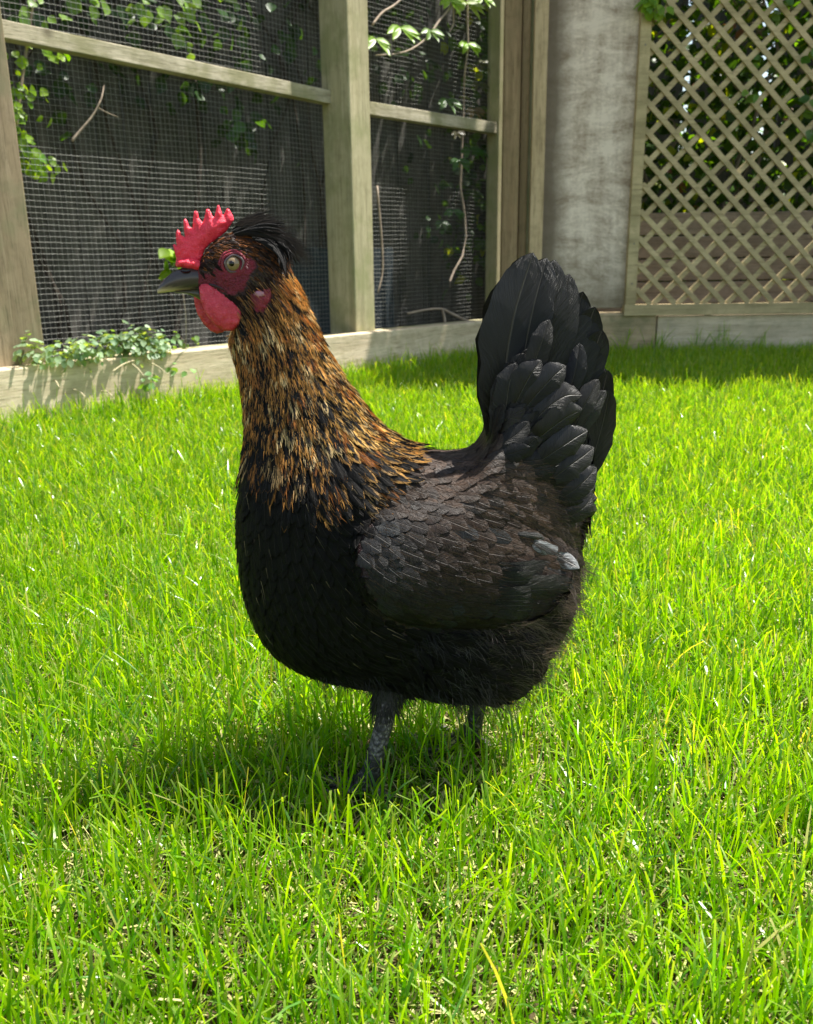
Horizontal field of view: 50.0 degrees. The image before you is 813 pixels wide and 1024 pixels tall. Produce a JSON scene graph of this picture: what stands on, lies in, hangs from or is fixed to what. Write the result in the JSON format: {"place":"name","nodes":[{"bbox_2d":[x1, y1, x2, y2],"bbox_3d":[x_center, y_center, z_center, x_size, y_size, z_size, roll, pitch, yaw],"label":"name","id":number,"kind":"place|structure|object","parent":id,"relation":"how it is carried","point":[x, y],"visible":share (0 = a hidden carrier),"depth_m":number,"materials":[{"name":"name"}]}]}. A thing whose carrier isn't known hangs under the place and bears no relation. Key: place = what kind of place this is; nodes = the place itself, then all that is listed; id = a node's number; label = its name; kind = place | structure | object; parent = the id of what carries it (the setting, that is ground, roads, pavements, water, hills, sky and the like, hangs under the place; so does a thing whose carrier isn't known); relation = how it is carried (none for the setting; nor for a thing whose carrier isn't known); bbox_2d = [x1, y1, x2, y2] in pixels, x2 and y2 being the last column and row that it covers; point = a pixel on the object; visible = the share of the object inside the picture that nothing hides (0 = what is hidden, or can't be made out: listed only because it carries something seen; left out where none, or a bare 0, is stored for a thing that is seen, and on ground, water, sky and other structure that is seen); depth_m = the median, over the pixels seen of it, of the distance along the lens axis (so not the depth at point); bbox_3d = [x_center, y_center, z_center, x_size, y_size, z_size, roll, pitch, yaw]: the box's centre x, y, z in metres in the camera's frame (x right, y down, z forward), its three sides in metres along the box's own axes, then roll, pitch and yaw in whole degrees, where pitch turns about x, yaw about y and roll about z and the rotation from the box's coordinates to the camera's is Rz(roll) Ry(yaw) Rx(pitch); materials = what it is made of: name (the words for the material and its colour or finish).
{"place":"outdoors","nodes":[
{"label":"outdoors","id":0,"kind":"place"},
{"bbox_2d":[0,336,812,582],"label":"lawn grass","id":1,"kind":"structure","parent":0,"point":[665,443],"depth_m":1.77,"materials":[{"name":"green plant"}]},
{"bbox_2d":[0,353,812,1023],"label":"ground","id":2,"kind":"structure","parent":0,"point":[242,935],"depth_m":0.61,"materials":[{"name":"green plant"}]},
{"bbox_2d":[0,341,477,437],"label":"lawn grass","id":3,"kind":"structure","parent":2,"relation":"on","point":[218,392],"depth_m":2.42,"materials":[{"name":"green plant"}]},
{"bbox_2d":[0,321,481,425],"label":"timber edging","id":4,"kind":"object","parent":2,"relation":"on","point":[27,381],"visible":0.39,"depth_m":2.48,"materials":[{"name":"beige wood"}]},
{"bbox_2d":[12,319,196,397],"bbox_3d":[-0.799,-0.409,2.335,0.506,0.206,0.161,-14,21,-38],"label":"leafy weed","id":5,"kind":"object","parent":4,"relation":"on","point":[142,346],"visible":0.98,"depth_m":2.33,"materials":[{"name":"green plant"}]},
{"bbox_2d":[158,248,185,350],"bbox_3d":[-0.650,-0.570,2.431,0.065,0.329,0.097,-7,17,-21],"label":"bramble sprig","id":6,"kind":"object","parent":4,"relation":"on","point":[168,254],"visible":0.73,"depth_m":2.38,"materials":[{"name":"green plant"}]},
{"bbox_2d":[0,0,488,358],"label":"boarded fence","id":7,"kind":"object","parent":2,"relation":"on","point":[398,232],"visible":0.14,"depth_m":3.11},
{"bbox_2d":[1,0,439,355],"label":"ivy","id":8,"kind":"object","parent":7,"relation":"attached to","point":[182,101],"visible":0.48,"depth_m":2.92,"materials":[{"name":"green plant"}]},
{"bbox_2d":[0,0,503,366],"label":"wire fence","id":9,"kind":"object","parent":2,"relation":"on","point":[341,96],"visible":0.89,"depth_m":2.84,"materials":[{"name":"grey metal"}]},
{"bbox_2d":[6,1,70,183],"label":"climbing vine","id":10,"kind":"object","parent":9,"relation":"attached to","point":[29,150],"visible":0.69,"depth_m":2.33,"materials":[{"name":"green plant"}]},
{"bbox_2d":[0,0,320,348],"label":"climbing vine","id":11,"kind":"object","parent":9,"relation":"attached to","point":[241,129],"visible":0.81,"depth_m":2.73,"materials":[{"name":"green plant"}]},
{"bbox_2d":[172,331,198,348],"bbox_3d":[-0.677,-0.526,2.671,0.045,0.057,0.090,13,21,39],"label":"leafy weed","id":12,"kind":"object","parent":9,"relation":"on","point":[184,345],"visible":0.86,"depth_m":2.66,"materials":[{"name":"green plant"}]},
{"bbox_2d":[368,0,495,322],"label":"virginia creeper","id":13,"kind":"object","parent":9,"relation":"attached to","point":[459,6],"visible":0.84,"depth_m":3.47,"materials":[{"name":"green plant"}]},
{"bbox_2d":[290,247,393,333],"bbox_3d":[-0.266,-0.841,3.559,0.020,0.463,0.643,14,22,40],"label":"wire mesh","id":14,"kind":"object","parent":2,"relation":"on","point":[387,282],"visible":0.2,"depth_m":3.50,"materials":[{"name":"grey metal"}]},
{"bbox_2d":[157,200,615,804],"bbox_3d":[-0.009,0.000,0.676,0.337,0.458,0.163,-1,16,0],"label":"hen","id":15,"kind":"object","parent":2,"relation":"on","point":[393,572],"visible":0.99,"depth_m":0.63,"materials":[{"name":"black"}]},
{"bbox_2d":[0,495,812,1023],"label":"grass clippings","id":16,"kind":"object","parent":2,"relation":"on","point":[378,977],"depth_m":0.62,"materials":[{"name":"plant"}]},
{"bbox_2d":[500,0,548,278],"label":"corner post","id":17,"kind":"object","parent":2,"relation":"on","point":[525,50],"visible":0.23,"depth_m":3.44,"materials":[{"name":"brown wood"}]},
{"bbox_2d":[440,0,812,303],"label":"hedge","id":18,"kind":"object","parent":2,"relation":"on","point":[731,90],"visible":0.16,"depth_m":4.10,"materials":[{"name":"green plant"}]},
{"bbox_2d":[599,312,655,351],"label":"kerb block","id":19,"kind":"structure","parent":2,"relation":"on","point":[617,325],"depth_m":3.71,"materials":[{"name":"grey concrete"}]},
{"bbox_2d":[542,0,639,307],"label":"whitewashed panel","id":20,"kind":"object","parent":19,"relation":"on","point":[591,69],"visible":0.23,"depth_m":3.52,"materials":[{"name":"grey concrete"}]},
{"bbox_2d":[610,321,768,354],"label":"tall grass","id":21,"kind":"structure","parent":2,"relation":"on","point":[715,342],"depth_m":3.69,"materials":[{"name":"green plant"}]},
{"bbox_2d":[596,211,812,315],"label":"board wall","id":22,"kind":"structure","parent":2,"relation":"on","point":[728,266],"depth_m":3.95,"materials":[{"name":"brown wood"}]},
{"bbox_2d":[654,314,812,353],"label":"gravel board","id":23,"kind":"object","parent":2,"relation":"on","point":[790,329],"visible":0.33,"depth_m":3.72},
{"bbox_2d":[621,0,812,315],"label":"lattice panel","id":24,"kind":"object","parent":23,"relation":"on","point":[648,48],"visible":0.99,"depth_m":3.53,"materials":[{"name":"wood"}]},
{"bbox_2d":[634,0,673,24],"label":"vine sprig","id":25,"kind":"object","parent":24,"relation":"attached to","point":[647,6],"visible":1,"depth_m":3.33,"materials":[{"name":"green plant"}]},
{"bbox_2d":[742,0,812,144],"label":"vine sprig","id":26,"kind":"object","parent":24,"relation":"attached to","point":[753,99],"visible":0.94,"depth_m":3.42,"materials":[{"name":"green plant"}]},
{"bbox_2d":[641,0,812,303],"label":"foliage","id":27,"kind":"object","parent":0,"point":[787,159],"depth_m":5.24,"materials":[{"name":"green plant"}]},
{"bbox_2d":[681,0,776,147],"label":"sky","id":28,"kind":"structure","parent":0,"point":[765,74],"materials":[{"name":"white"}]}
]}

